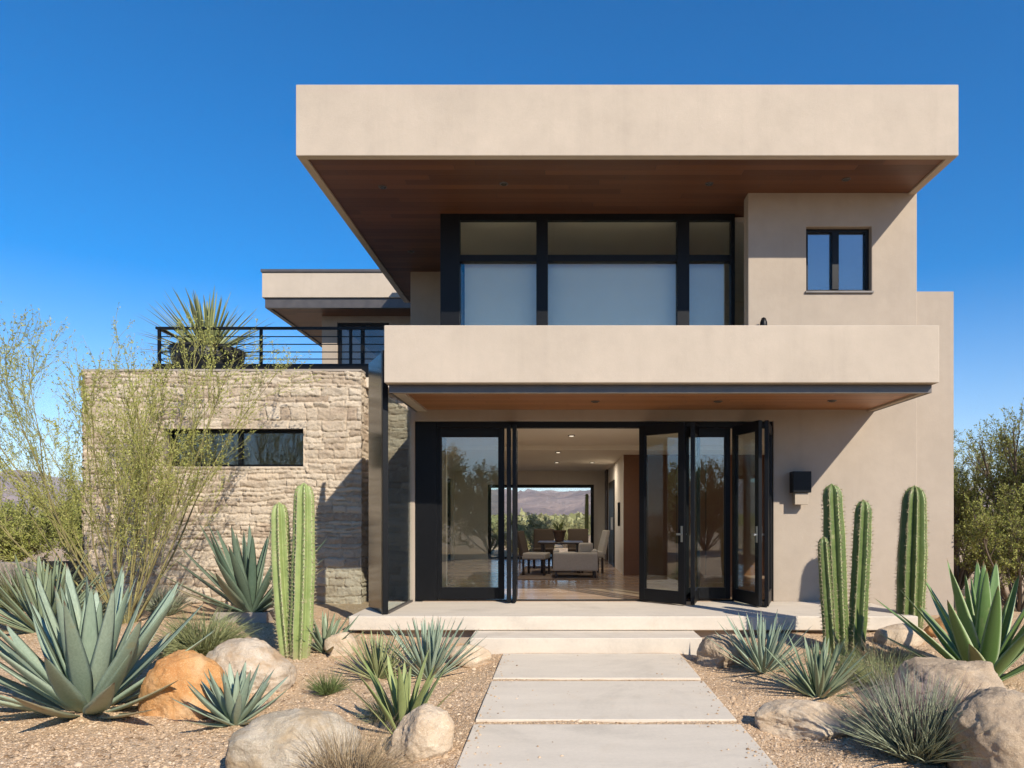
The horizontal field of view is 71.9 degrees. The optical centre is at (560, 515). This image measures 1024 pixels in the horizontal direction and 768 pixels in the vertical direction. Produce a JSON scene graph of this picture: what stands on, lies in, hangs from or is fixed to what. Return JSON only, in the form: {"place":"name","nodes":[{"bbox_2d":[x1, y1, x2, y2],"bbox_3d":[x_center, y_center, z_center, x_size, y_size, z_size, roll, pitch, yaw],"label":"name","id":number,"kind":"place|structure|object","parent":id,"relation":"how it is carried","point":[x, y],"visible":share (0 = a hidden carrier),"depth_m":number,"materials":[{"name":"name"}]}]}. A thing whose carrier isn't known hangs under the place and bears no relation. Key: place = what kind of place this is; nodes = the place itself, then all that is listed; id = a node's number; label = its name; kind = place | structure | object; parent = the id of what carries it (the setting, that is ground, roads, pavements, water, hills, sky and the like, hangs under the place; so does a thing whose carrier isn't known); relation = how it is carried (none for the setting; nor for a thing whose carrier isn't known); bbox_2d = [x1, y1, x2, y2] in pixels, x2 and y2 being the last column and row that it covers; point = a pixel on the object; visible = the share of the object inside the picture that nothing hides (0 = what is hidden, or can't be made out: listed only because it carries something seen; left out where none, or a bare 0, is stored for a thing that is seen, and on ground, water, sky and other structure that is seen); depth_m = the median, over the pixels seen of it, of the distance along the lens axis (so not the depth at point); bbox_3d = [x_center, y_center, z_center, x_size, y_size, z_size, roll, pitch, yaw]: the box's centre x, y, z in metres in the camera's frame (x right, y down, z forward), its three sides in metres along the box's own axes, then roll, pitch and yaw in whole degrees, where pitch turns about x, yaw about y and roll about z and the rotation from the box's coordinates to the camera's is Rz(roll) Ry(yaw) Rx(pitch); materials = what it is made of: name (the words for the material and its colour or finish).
{"place":"outdoors","nodes":[
{"label":"outdoors","id":0,"kind":"place"},
{"bbox_2d":[0,470,1013,515],"bbox_3d":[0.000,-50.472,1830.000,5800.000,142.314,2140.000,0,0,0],"label":"mountains","id":1,"kind":"structure","parent":0,"point":[548,502],"depth_m":1119.22,"materials":[{"name":"stone"}]},
{"bbox_2d":[0,516,1023,767],"bbox_3d":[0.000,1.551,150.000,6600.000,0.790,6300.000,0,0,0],"label":"ground","id":2,"kind":"structure","parent":0,"point":[342,610],"depth_m":6.15,"materials":[{"name":"beige gravel"}]},
{"bbox_2d":[0,499,22,529],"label":"background bush","id":3,"kind":"object","parent":2,"relation":"on","point":[8,516],"visible":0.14,"depth_m":16.05,"materials":[{"name":"green plant"}]},
{"bbox_2d":[0,562,41,595],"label":"garden wall","id":4,"kind":"structure","parent":2,"relation":"on","point":[21,563],"depth_m":12.00,"materials":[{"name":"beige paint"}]},
{"bbox_2d":[0,493,57,561],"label":"background bush","id":5,"kind":"object","parent":2,"relation":"on","point":[27,540],"visible":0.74,"depth_m":14.61,"materials":[{"name":"green plant"}]},
{"bbox_2d":[0,555,88,610],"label":"grass clump","id":6,"kind":"object","parent":2,"relation":"on","point":[5,587],"visible":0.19,"depth_m":10.47,"materials":[{"name":"green plant"}]},
{"bbox_2d":[35,488,82,560],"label":"background bush","id":7,"kind":"object","parent":2,"relation":"on","point":[79,531],"visible":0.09,"depth_m":14.15,"materials":[{"name":"green plant"}]},
{"bbox_2d":[37,483,82,540],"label":"background bush","id":8,"kind":"object","parent":2,"relation":"on","point":[67,502],"visible":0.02,"depth_m":17.69,"materials":[{"name":"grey plant"}]},
{"bbox_2d":[0,552,129,632],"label":"agave","id":9,"kind":"object","parent":2,"relation":"on","point":[20,619],"visible":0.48,"depth_m":8.67,"materials":[{"name":"green plant"}]},
{"bbox_2d":[29,581,148,620],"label":"sage shrub","id":10,"kind":"object","parent":2,"relation":"on","point":[105,606],"visible":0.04,"depth_m":9.45,"materials":[{"name":"green plant"}]},
{"bbox_2d":[0,563,215,718],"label":"agave","id":11,"kind":"object","parent":2,"relation":"on","point":[85,667],"visible":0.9,"depth_m":5.77,"materials":[{"name":"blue plant"}]},
{"bbox_2d":[0,301,323,623],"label":"palo verde","id":12,"kind":"object","parent":2,"relation":"on","point":[161,500],"visible":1,"depth_m":9.28,"materials":[{"name":"green plant"}]},
{"bbox_2d":[132,581,197,615],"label":"sage shrub","id":13,"kind":"object","parent":2,"relation":"on","point":[151,607],"visible":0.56,"depth_m":10.22,"materials":[{"name":"green plant"}]},
{"bbox_2d":[138,649,227,719],"bbox_3d":[-3.142,1.492,5.956,0.791,0.716,0.548,0,0,0],"label":"boulder","id":14,"kind":"object","parent":2,"relation":"on","point":[183,667],"visible":0.53,"depth_m":5.74,"materials":[{"name":"orange stone"}]},
{"bbox_2d":[142,600,268,662],"bbox_3d":[-3.963,1.274,7.821,1.359,0.620,1.362,0,0,0],"label":"grass clump","id":15,"kind":"object","parent":2,"relation":"on","point":[186,641],"visible":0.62,"depth_m":7.67,"materials":[{"name":"green plant"}]},
{"bbox_2d":[171,661,287,726],"bbox_3d":[-2.624,1.423,5.616,0.868,0.493,0.873,0,0,-23],"label":"agave","id":16,"kind":"object","parent":2,"relation":"on","point":[232,706],"visible":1,"depth_m":5.54,"materials":[{"name":"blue plant"}]},
{"bbox_2d":[214,608,274,622],"bbox_3d":[-4.339,1.445,9.785,0.720,0.250,0.520,0,0,0],"label":"trough planter","id":17,"kind":"object","parent":2,"relation":"on","point":[266,616],"visible":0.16,"depth_m":9.53,"materials":[{"name":"concrete"}]},
{"bbox_2d":[150,522,328,611],"bbox_3d":[-4.350,0.713,9.660,2.215,1.292,2.209,0,0,-25],"label":"agave","id":18,"kind":"object","parent":17,"relation":"in","point":[245,587],"visible":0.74,"depth_m":9.57,"materials":[{"name":"green plant"}]},
{"bbox_2d":[206,638,296,694],"bbox_3d":[-2.951,1.511,6.663,0.859,0.711,0.741,0,0,0],"label":"boulder","id":19,"kind":"object","parent":2,"relation":"on","point":[237,653],"visible":0.41,"depth_m":6.46,"materials":[{"name":"beige stone"}]},
{"bbox_2d":[267,483,318,659],"bbox_3d":[-2.939,0.632,7.694,0.610,1.987,0.336,0,0,15],"label":"columnar cactus","id":20,"kind":"object","parent":2,"relation":"on","point":[293,573],"visible":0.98,"depth_m":7.62,"materials":[{"name":"green plant"}]},
{"bbox_2d":[225,707,361,767],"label":"boulder","id":21,"kind":"object","parent":2,"relation":"on","point":[254,743],"visible":0.91,"depth_m":4.38,"materials":[{"name":"beige stone"}]},
{"bbox_2d":[10,508,589,530],"bbox_3d":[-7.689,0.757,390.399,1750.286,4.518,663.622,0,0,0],"label":"desert scrub","id":22,"kind":"object","parent":2,"relation":"on","point":[579,516],"visible":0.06,"depth_m":71.86,"materials":[{"name":"green plant"}]},
{"bbox_2d":[301,668,357,695],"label":"grass clump","id":23,"kind":"object","parent":2,"relation":"on","point":[322,688],"visible":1,"depth_m":6.46,"materials":[{"name":"green plant"}]},
{"bbox_2d":[299,610,363,653],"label":"agave","id":24,"kind":"object","parent":2,"relation":"on","point":[319,639],"visible":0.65,"depth_m":7.86,"materials":[{"name":"green plant"}]},
{"bbox_2d":[323,632,358,655],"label":"boulder","id":25,"kind":"object","parent":2,"relation":"on","point":[331,641],"visible":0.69,"depth_m":7.73,"materials":[{"name":"beige stone"}]},
{"bbox_2d":[268,706,439,767],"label":"dry grass","id":26,"kind":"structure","parent":2,"relation":"on","point":[364,757],"depth_m":4.29,"materials":[{"name":"plant"}]},
{"bbox_2d":[333,624,419,679],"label":"agave","id":27,"kind":"object","parent":2,"relation":"on","point":[373,660],"visible":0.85,"depth_m":7.01,"materials":[{"name":"green plant"}]},
{"bbox_2d":[348,688,411,725],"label":"grass clump","id":28,"kind":"object","parent":2,"relation":"on","point":[374,715],"visible":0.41,"depth_m":5.65,"materials":[{"name":"green plant"}]},
{"bbox_2d":[342,648,458,734],"bbox_3d":[-1.158,1.351,5.326,0.867,0.634,0.689,0,0,6],"label":"aloe","id":29,"kind":"object","parent":2,"relation":"on","point":[400,691],"visible":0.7,"depth_m":5.29,"materials":[{"name":"green plant"}]},
{"bbox_2d":[387,703,454,761],"bbox_3d":[-0.957,1.561,4.838,0.457,0.522,0.421,0,0,0],"label":"boulder","id":30,"kind":"object","parent":2,"relation":"on","point":[425,720],"visible":0.74,"depth_m":4.71,"materials":[{"name":"beige stone"}]},
{"bbox_2d":[375,616,486,678],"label":"agave","id":31,"kind":"object","parent":2,"relation":"on","point":[431,640],"visible":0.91,"depth_m":7.12,"materials":[{"name":"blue plant"}]},
{"bbox_2d":[449,644,491,667],"bbox_3d":[-1.012,1.591,7.843,0.487,0.309,0.366,0,0,0],"label":"boulder","id":32,"kind":"object","parent":2,"relation":"on","point":[484,657],"visible":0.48,"depth_m":7.74,"materials":[{"name":"beige stone"}]},
{"bbox_2d":[491,527,506,551],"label":"desert shrub","id":33,"kind":"object","parent":2,"relation":"on","point":[494,538],"visible":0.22,"depth_m":26.40,"materials":[{"name":"green plant"}]},
{"bbox_2d":[491,520,527,540],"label":"desert shrub","id":34,"kind":"object","parent":2,"relation":"on","point":[495,529],"visible":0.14,"depth_m":33.31,"materials":[{"name":"green plant"}]},
{"bbox_2d":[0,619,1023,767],"bbox_3d":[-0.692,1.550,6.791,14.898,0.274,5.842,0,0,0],"label":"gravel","id":35,"kind":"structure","parent":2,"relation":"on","point":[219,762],"depth_m":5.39,"materials":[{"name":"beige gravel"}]},
{"bbox_2d":[81,85,957,615],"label":"house","id":36,"kind":"structure","parent":2,"relation":"on","point":[621,263],"depth_m":10.20,"materials":[{"name":"beige paint"}]},
{"bbox_2d":[168,342,245,363],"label":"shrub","id":37,"kind":"object","parent":36,"relation":"on","point":[216,355],"visible":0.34,"depth_m":11.99,"materials":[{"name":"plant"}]},
{"bbox_2d":[136,285,273,357],"bbox_3d":[-6.221,-3.407,12.521,2.412,1.169,2.340,0,0,-17],"label":"yucca","id":38,"kind":"object","parent":37,"relation":"in","point":[208,311],"visible":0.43,"depth_m":12.19,"materials":[{"name":"green plant"}]},
{"bbox_2d":[169,430,302,465],"bbox_3d":[-5.327,-1.103,11.659,2.263,0.611,0.102,0,0,0],"label":"window","id":39,"kind":"structure","parent":36,"relation":"in","point":[241,439],"depth_m":11.62,"materials":[{"name":"black metal"}]},
{"bbox_2d":[153,327,383,376],"bbox_3d":[-4.495,-2.722,13.605,4.590,0.834,3.790,0,0,0],"label":"railing","id":40,"kind":"object","parent":36,"relation":"on","point":[363,367],"visible":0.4,"depth_m":11.73,"materials":[{"name":"black metal"}]},
{"bbox_2d":[338,323,388,363],"bbox_3d":[-4.715,-3.325,16.889,1.226,2.546,0.102,0,0,0],"label":"window","id":41,"kind":"structure","parent":36,"relation":"in","point":[339,324],"depth_m":16.85,"materials":[{"name":"black metal"}]},
{"bbox_2d":[378,185,386,188],"bbox_3d":[-2.529,-4.660,10.007,0.120,0.018,0.120,0,0,0],"label":"downlight","id":42,"kind":"object","parent":36,"relation":"attached to","point":[382,186],"visible":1,"depth_m":9.99,"materials":[{"name":"brown metal"}]},
{"bbox_2d":[447,478,450,559],"bbox_3d":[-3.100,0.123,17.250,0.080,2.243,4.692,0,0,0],"label":"door handle","id":43,"kind":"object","parent":36,"relation":"in","point":[448,480],"depth_m":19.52,"materials":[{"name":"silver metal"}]},
{"bbox_2d":[461,264,464,324],"bbox_3d":[-1.806,-3.255,12.260,0.113,2.810,2.476,0,0,0],"label":"window","id":44,"kind":"structure","parent":36,"relation":"in","point":[462,265],"depth_m":12.91,"materials":[{"name":"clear glass"}]},
{"bbox_2d":[437,428,503,598],"bbox_3d":[-1.321,-0.023,10.275,0.999,2.490,0.055,0,0,0],"label":"folding door","id":45,"kind":"structure","parent":36,"relation":"in","point":[442,592],"depth_m":10.25,"materials":[{"name":"black metal"}]},
{"bbox_2d":[499,182,507,185],"bbox_3d":[-0.802,-4.660,9.911,0.120,0.018,0.120,0,0,0],"label":"downlight","id":46,"kind":"object","parent":36,"relation":"attached to","point":[503,183],"visible":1,"depth_m":9.89,"materials":[{"name":"brown metal"}]},
{"bbox_2d":[504,424,511,601],"bbox_3d":[-0.779,-0.025,10.365,0.155,2.515,0.833,0,0,0],"label":"folding door","id":47,"kind":"structure","parent":36,"relation":"in","point":[509,527],"depth_m":9.95,"materials":[{"name":"black metal"}]},
{"bbox_2d":[512,425,517,601],"bbox_3d":[-0.670,-0.025,10.367,0.055,2.515,0.826,0,0,-2],"label":"folding door","id":48,"kind":"structure","parent":36,"relation":"in","point":[514,429],"depth_m":9.95,"materials":[{"name":"black metal"}]},
{"bbox_2d":[488,485,593,558],"bbox_3d":[-0.562,0.185,20.080,3.015,2.110,0.100,0,0,0],"label":"window","id":49,"kind":"structure","parent":36,"relation":"in","point":[489,486],"depth_m":20.03,"materials":[{"name":"black metal"}]},
{"bbox_2d":[518,566,598,578],"bbox_3d":[-0.050,1.236,15.300,1.600,0.013,3.400,0,0,0],"label":"rug","id":50,"kind":"object","parent":36,"relation":"on","point":[535,573],"visible":0.51,"depth_m":14.59,"materials":[{"name":"fabric"}]},
{"bbox_2d":[518,531,549,575],"bbox_3d":[-0.571,0.785,14.614,0.636,0.920,0.500,0,0,12],"label":"dining chair","id":51,"kind":"object","parent":50,"relation":"on","point":[524,553],"visible":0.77,"depth_m":14.43,"materials":[{"name":"fabric"}]},
{"bbox_2d":[533,529,553,567],"bbox_3d":[-0.400,0.785,16.568,0.500,0.920,0.636,0,0,0],"label":"dining chair","id":52,"kind":"object","parent":50,"relation":"on","point":[543,534],"visible":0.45,"depth_m":16.77,"materials":[{"name":"brown fabric"}]},
{"bbox_2d":[538,540,582,572],"bbox_3d":[0.000,0.899,15.300,0.960,0.660,1.100,0,0,0],"label":"dining table","id":53,"kind":"object","parent":50,"relation":"on","point":[544,542],"visible":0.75,"depth_m":14.88,"materials":[{"name":"brown wood"}]},
{"bbox_2d":[552,530,565,541],"bbox_3d":[-0.028,0.446,15.200,0.300,0.245,0.300,0,0,0],"label":"flower pot","id":54,"kind":"object","parent":53,"relation":"on","point":[559,535],"visible":1,"depth_m":15.10,"materials":[{"name":"brown ceramic"}]},
{"bbox_2d":[551,519,564,529],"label":"pot plant","id":55,"kind":"object","parent":54,"relation":"in","point":[561,525],"visible":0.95,"depth_m":15.15,"materials":[{"name":"green plant"}]},
{"bbox_2d":[553,549,597,577],"bbox_3d":[0.291,0.959,14.080,0.880,0.540,0.780,0,0,0],"label":"armchair","id":56,"kind":"object","parent":50,"relation":"on","point":[575,561],"visible":1,"depth_m":13.69,"materials":[{"name":"fabric"}]},
{"bbox_2d":[578,543,592,551],"bbox_3d":[0.497,0.687,13.980,0.300,0.280,0.100,0,9,-17],"label":"cushion","id":57,"kind":"object","parent":56,"relation":"on","point":[585,547],"visible":0.56,"depth_m":13.92,"materials":[{"name":"fabric"}]},
{"bbox_2d":[568,529,587,551],"bbox_3d":[0.420,0.785,16.668,0.500,0.920,0.636,0,0,0],"label":"dining chair","id":58,"kind":"object","parent":50,"relation":"on","point":[578,534],"visible":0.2,"depth_m":16.88,"materials":[{"name":"brown fabric"}]},
{"bbox_2d":[581,530,609,573],"bbox_3d":[0.703,0.785,15.212,0.636,0.920,0.500,0,0,-10],"label":"dining chair","id":59,"kind":"object","parent":50,"relation":"on","point":[603,544],"visible":0.61,"depth_m":15.02,"materials":[{"name":"fabric"}]},
{"bbox_2d":[440,214,734,324],"bbox_3d":[0.419,-3.264,10.996,4.563,2.827,0.216,0,0,0],"label":"window","id":60,"kind":"structure","parent":36,"relation":"in","point":[682,288],"depth_m":11.10,"materials":[{"name":"black metal"}]},
{"bbox_2d":[609,480,614,566],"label":"door","id":61,"kind":"structure","parent":36,"relation":"in","point":[612,484],"depth_m":17.24,"materials":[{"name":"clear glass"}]},
{"bbox_2d":[618,502,619,525],"bbox_3d":[1.272,-0.022,15.400,0.048,0.520,0.060,0,0,0],"label":"wall sconce","id":62,"kind":"object","parent":36,"relation":"attached to","point":[618,513],"depth_m":15.37,"materials":[{"name":"black metal"}]},
{"bbox_2d":[639,422,686,604],"bbox_3d":[1.433,-0.025,9.940,0.755,2.515,0.151,0,0,41],"label":"folding door","id":63,"kind":"structure","parent":36,"relation":"in","point":[645,594],"depth_m":9.89,"materials":[{"name":"black metal"}]},
{"bbox_2d":[691,422,699,604],"bbox_3d":[1.928,-0.025,10.060,0.055,2.515,0.794,0,0,17],"label":"folding door","id":64,"kind":"structure","parent":36,"relation":"in","point":[695,439],"depth_m":10.00,"materials":[{"name":"black metal"}]},
{"bbox_2d":[686,428,729,598],"bbox_3d":[2.128,-0.023,10.275,0.688,2.490,0.055,0,0,0],"label":"folding door","id":65,"kind":"structure","parent":36,"relation":"in","point":[704,592],"depth_m":10.25,"materials":[{"name":"black metal"}]},
{"bbox_2d":[705,182,712,185],"bbox_3d":[2.090,-4.660,9.911,0.120,0.018,0.120,0,0,0],"label":"downlight","id":66,"kind":"object","parent":36,"relation":"attached to","point":[708,183],"visible":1,"depth_m":9.89,"materials":[{"name":"brown metal"}]},
{"bbox_2d":[732,420,763,605],"bbox_3d":[2.599,-0.025,9.845,0.151,2.515,0.716,0,0,-15],"label":"folding door","id":67,"kind":"structure","parent":36,"relation":"in","point":[739,595],"depth_m":9.75,"materials":[{"name":"black metal"}]},
{"bbox_2d":[760,317,766,324],"bbox_3d":[2.912,-2.685,10.121,0.110,0.310,0.153,0,0,0],"label":"wall uplight","id":68,"kind":"object","parent":36,"relation":"attached to","point":[763,321],"depth_m":10.06,"materials":[{"name":"black metal"}]},
{"bbox_2d":[764,420,771,605],"bbox_3d":[2.905,-0.025,9.848,0.055,2.515,0.729,0,0,20],"label":"folding door","id":69,"kind":"structure","parent":36,"relation":"in","point":[767,426],"depth_m":9.51,"materials":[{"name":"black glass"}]},
{"bbox_2d":[790,471,810,504],"bbox_3d":[3.434,-0.388,10.099,0.260,0.473,0.198,0,0,0],"label":"wall lamp","id":70,"kind":"object","parent":36,"relation":"attached to","point":[800,485],"visible":1,"depth_m":10.00,"materials":[{"name":"black metal"}]},
{"bbox_2d":[805,229,873,292],"bbox_3d":[4.033,-3.699,10.275,0.986,0.967,0.210,0,0,0],"label":"window","id":71,"kind":"structure","parent":36,"relation":"in","point":[834,234],"depth_m":10.29,"materials":[{"name":"black metal"}]},
{"bbox_2d":[841,177,850,181],"bbox_3d":[3.965,-4.660,9.778,0.120,0.018,0.120,0,0,0],"label":"downlight","id":72,"kind":"object","parent":36,"relation":"attached to","point":[845,179],"visible":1,"depth_m":9.76,"materials":[{"name":"brown metal"}]},
{"bbox_2d":[505,512,553,551],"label":"desert shrub","id":73,"kind":"object","parent":2,"relation":"on","point":[532,522],"visible":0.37,"depth_m":26.67,"materials":[{"name":"green plant"}]},
{"bbox_2d":[504,525,554,555],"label":"desert shrub","id":74,"kind":"object","parent":2,"relation":"on","point":[529,541],"visible":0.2,"depth_m":24.85,"materials":[{"name":"green plant"}]},
{"bbox_2d":[547,518,588,547],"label":"desert shrub","id":75,"kind":"object","parent":2,"relation":"on","point":[567,524],"visible":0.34,"depth_m":34.66,"materials":[{"name":"green plant"}]},
{"bbox_2d":[546,518,590,534],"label":"desert shrub","id":76,"kind":"object","parent":2,"relation":"on","point":[573,525],"visible":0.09,"depth_m":38.50,"materials":[{"name":"green plant"}]},
{"bbox_2d":[470,630,701,655],"bbox_3d":[0.294,1.580,8.518,2.708,0.300,0.635,0,0,0],"label":"step","id":77,"kind":"object","parent":2,"relation":"on","point":[687,642],"visible":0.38,"depth_m":8.20,"materials":[{"name":"concrete"}]},
{"bbox_2d":[584,494,588,542],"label":"indoor cactus","id":78,"kind":"object","parent":2,"relation":"on","point":[586,518],"visible":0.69,"depth_m":19.17,"materials":[{"name":"green plant"}]},
{"bbox_2d":[493,653,700,679],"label":"paving slab","id":79,"kind":"structure","parent":2,"relation":"on","point":[612,666],"depth_m":7.42,"materials":[{"name":"concrete"}]},
{"bbox_2d":[476,681,735,722],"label":"paving slab","id":80,"kind":"structure","parent":2,"relation":"on","point":[640,701],"depth_m":6.00,"materials":[{"name":"concrete"}]},
{"bbox_2d":[362,630,867,643],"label":"porch plinth","id":81,"kind":"structure","parent":2,"relation":"on","point":[466,635],"depth_m":8.84,"materials":[{"name":"beige paint"}]},
{"bbox_2d":[349,602,917,629],"bbox_3d":[0.900,1.337,9.445,7.040,0.174,1.490,0,0,0],"label":"porch","id":82,"kind":"object","parent":81,"relation":"on","point":[585,616],"visible":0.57,"depth_m":8.71,"materials":[{"name":"concrete"}]},
{"bbox_2d":[456,724,777,767],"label":"paving slab","id":83,"kind":"structure","parent":2,"relation":"on","point":[621,746],"depth_m":4.86,"materials":[{"name":"concrete"}]},
{"bbox_2d":[696,634,749,668],"bbox_3d":[1.797,1.550,7.746,0.603,0.501,0.463,0,0,0],"label":"boulder","id":84,"kind":"object","parent":2,"relation":"on","point":[708,656],"visible":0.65,"depth_m":7.61,"materials":[{"name":"beige stone"}]},
{"bbox_2d":[707,609,813,673],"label":"agave","id":85,"kind":"object","parent":2,"relation":"on","point":[761,658],"visible":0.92,"depth_m":7.27,"materials":[{"name":"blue plant"}]},
{"bbox_2d":[754,699,853,740],"bbox_3d":[1.881,1.594,5.420,0.695,0.346,0.526,0,0,30],"label":"boulder","id":86,"kind":"object","parent":2,"relation":"on","point":[796,719],"visible":0.75,"depth_m":5.27,"materials":[{"name":"beige stone"}]},
{"bbox_2d":[756,635,884,698],"bbox_3d":[2.413,1.388,6.457,1.092,0.557,1.095,0,0,33],"label":"agave","id":87,"kind":"object","parent":2,"relation":"on","point":[820,667],"visible":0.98,"depth_m":6.40,"materials":[{"name":"green plant"}]},
{"bbox_2d":[803,642,870,670],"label":"grass clump","id":88,"kind":"object","parent":2,"relation":"on","point":[841,656],"visible":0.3,"depth_m":7.37,"materials":[{"name":"green plant"}]},
{"bbox_2d":[816,483,874,655],"bbox_3d":[3.178,0.622,7.889,0.658,1.965,0.345,0,0,0],"label":"columnar cactus","id":89,"kind":"object","parent":2,"relation":"on","point":[840,621],"visible":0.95,"depth_m":7.81,"materials":[{"name":"green plant"}]},
{"bbox_2d":[832,638,925,692],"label":"grass clump","id":90,"kind":"object","parent":2,"relation":"on","point":[876,666],"visible":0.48,"depth_m":6.77,"materials":[{"name":"green plant"}]},
{"bbox_2d":[843,633,928,666],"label":"dry grass","id":91,"kind":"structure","parent":2,"relation":"on","point":[892,654],"depth_m":7.58,"materials":[{"name":"plant"}]},
{"bbox_2d":[873,623,925,645],"bbox_3d":[3.981,1.441,8.274,0.583,0.330,0.368,0,0,0],"label":"boulder","id":92,"kind":"object","parent":2,"relation":"on","point":[905,631],"visible":0.59,"depth_m":8.15,"materials":[{"name":"beige stone"}]},
{"bbox_2d":[822,666,993,764],"bbox_3d":[2.436,1.341,4.800,1.351,0.649,1.271,0,0,0],"label":"clump","id":93,"kind":"object","parent":2,"relation":"on","point":[926,750],"visible":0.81,"depth_m":4.70,"materials":[{"name":"green leaf"}]},
{"bbox_2d":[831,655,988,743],"bbox_3d":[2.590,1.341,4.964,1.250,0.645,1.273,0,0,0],"label":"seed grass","id":94,"kind":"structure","parent":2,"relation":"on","point":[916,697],"depth_m":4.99,"materials":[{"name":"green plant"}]},
{"bbox_2d":[893,485,930,629],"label":"columnar cactus","id":95,"kind":"object","parent":2,"relation":"on","point":[912,558],"visible":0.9,"depth_m":8.85,"materials":[{"name":"green plant"}]},
{"bbox_2d":[924,617,947,637],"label":"boulder","id":96,"kind":"object","parent":2,"relation":"on","point":[928,630],"visible":0.14,"depth_m":8.52,"materials":[{"name":"orange stone"}]},
{"bbox_2d":[876,560,1023,681],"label":"agave","id":97,"kind":"object","parent":2,"relation":"on","point":[977,626],"visible":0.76,"depth_m":6.73,"materials":[{"name":"green plant"}]},
{"bbox_2d":[894,657,1006,710],"bbox_3d":[3.329,1.547,6.007,0.874,0.610,0.686,0,0,0],"label":"boulder","id":98,"kind":"object","parent":2,"relation":"on","point":[975,671],"visible":0.38,"depth_m":5.88,"materials":[{"name":"beige stone"}]},
{"bbox_2d":[940,687,1023,767],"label":"boulder","id":99,"kind":"object","parent":2,"relation":"on","point":[1001,743],"visible":0.88,"depth_m":4.38,"materials":[{"name":"beige stone"}]},
{"bbox_2d":[954,483,1023,611],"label":"desert bush","id":100,"kind":"object","parent":2,"relation":"on","point":[1008,558],"visible":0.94,"depth_m":10.55,"materials":[{"name":"green plant"}]},
{"bbox_2d":[954,429,1023,589],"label":"desert bush","id":101,"kind":"object","parent":2,"relation":"on","point":[969,491],"visible":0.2,"depth_m":13.46,"materials":[{"name":"green plant"}]},
{"bbox_2d":[955,397,1023,560],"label":"desert bush","id":102,"kind":"object","parent":2,"relation":"on","point":[1017,467],"visible":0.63,"depth_m":12.04,"materials":[{"name":"green plant"}]},
{"bbox_2d":[0,0,1023,491],"label":"sky","id":103,"kind":"structure","parent":0,"point":[148,147],"materials":[{"name":"blue"}]}
]}

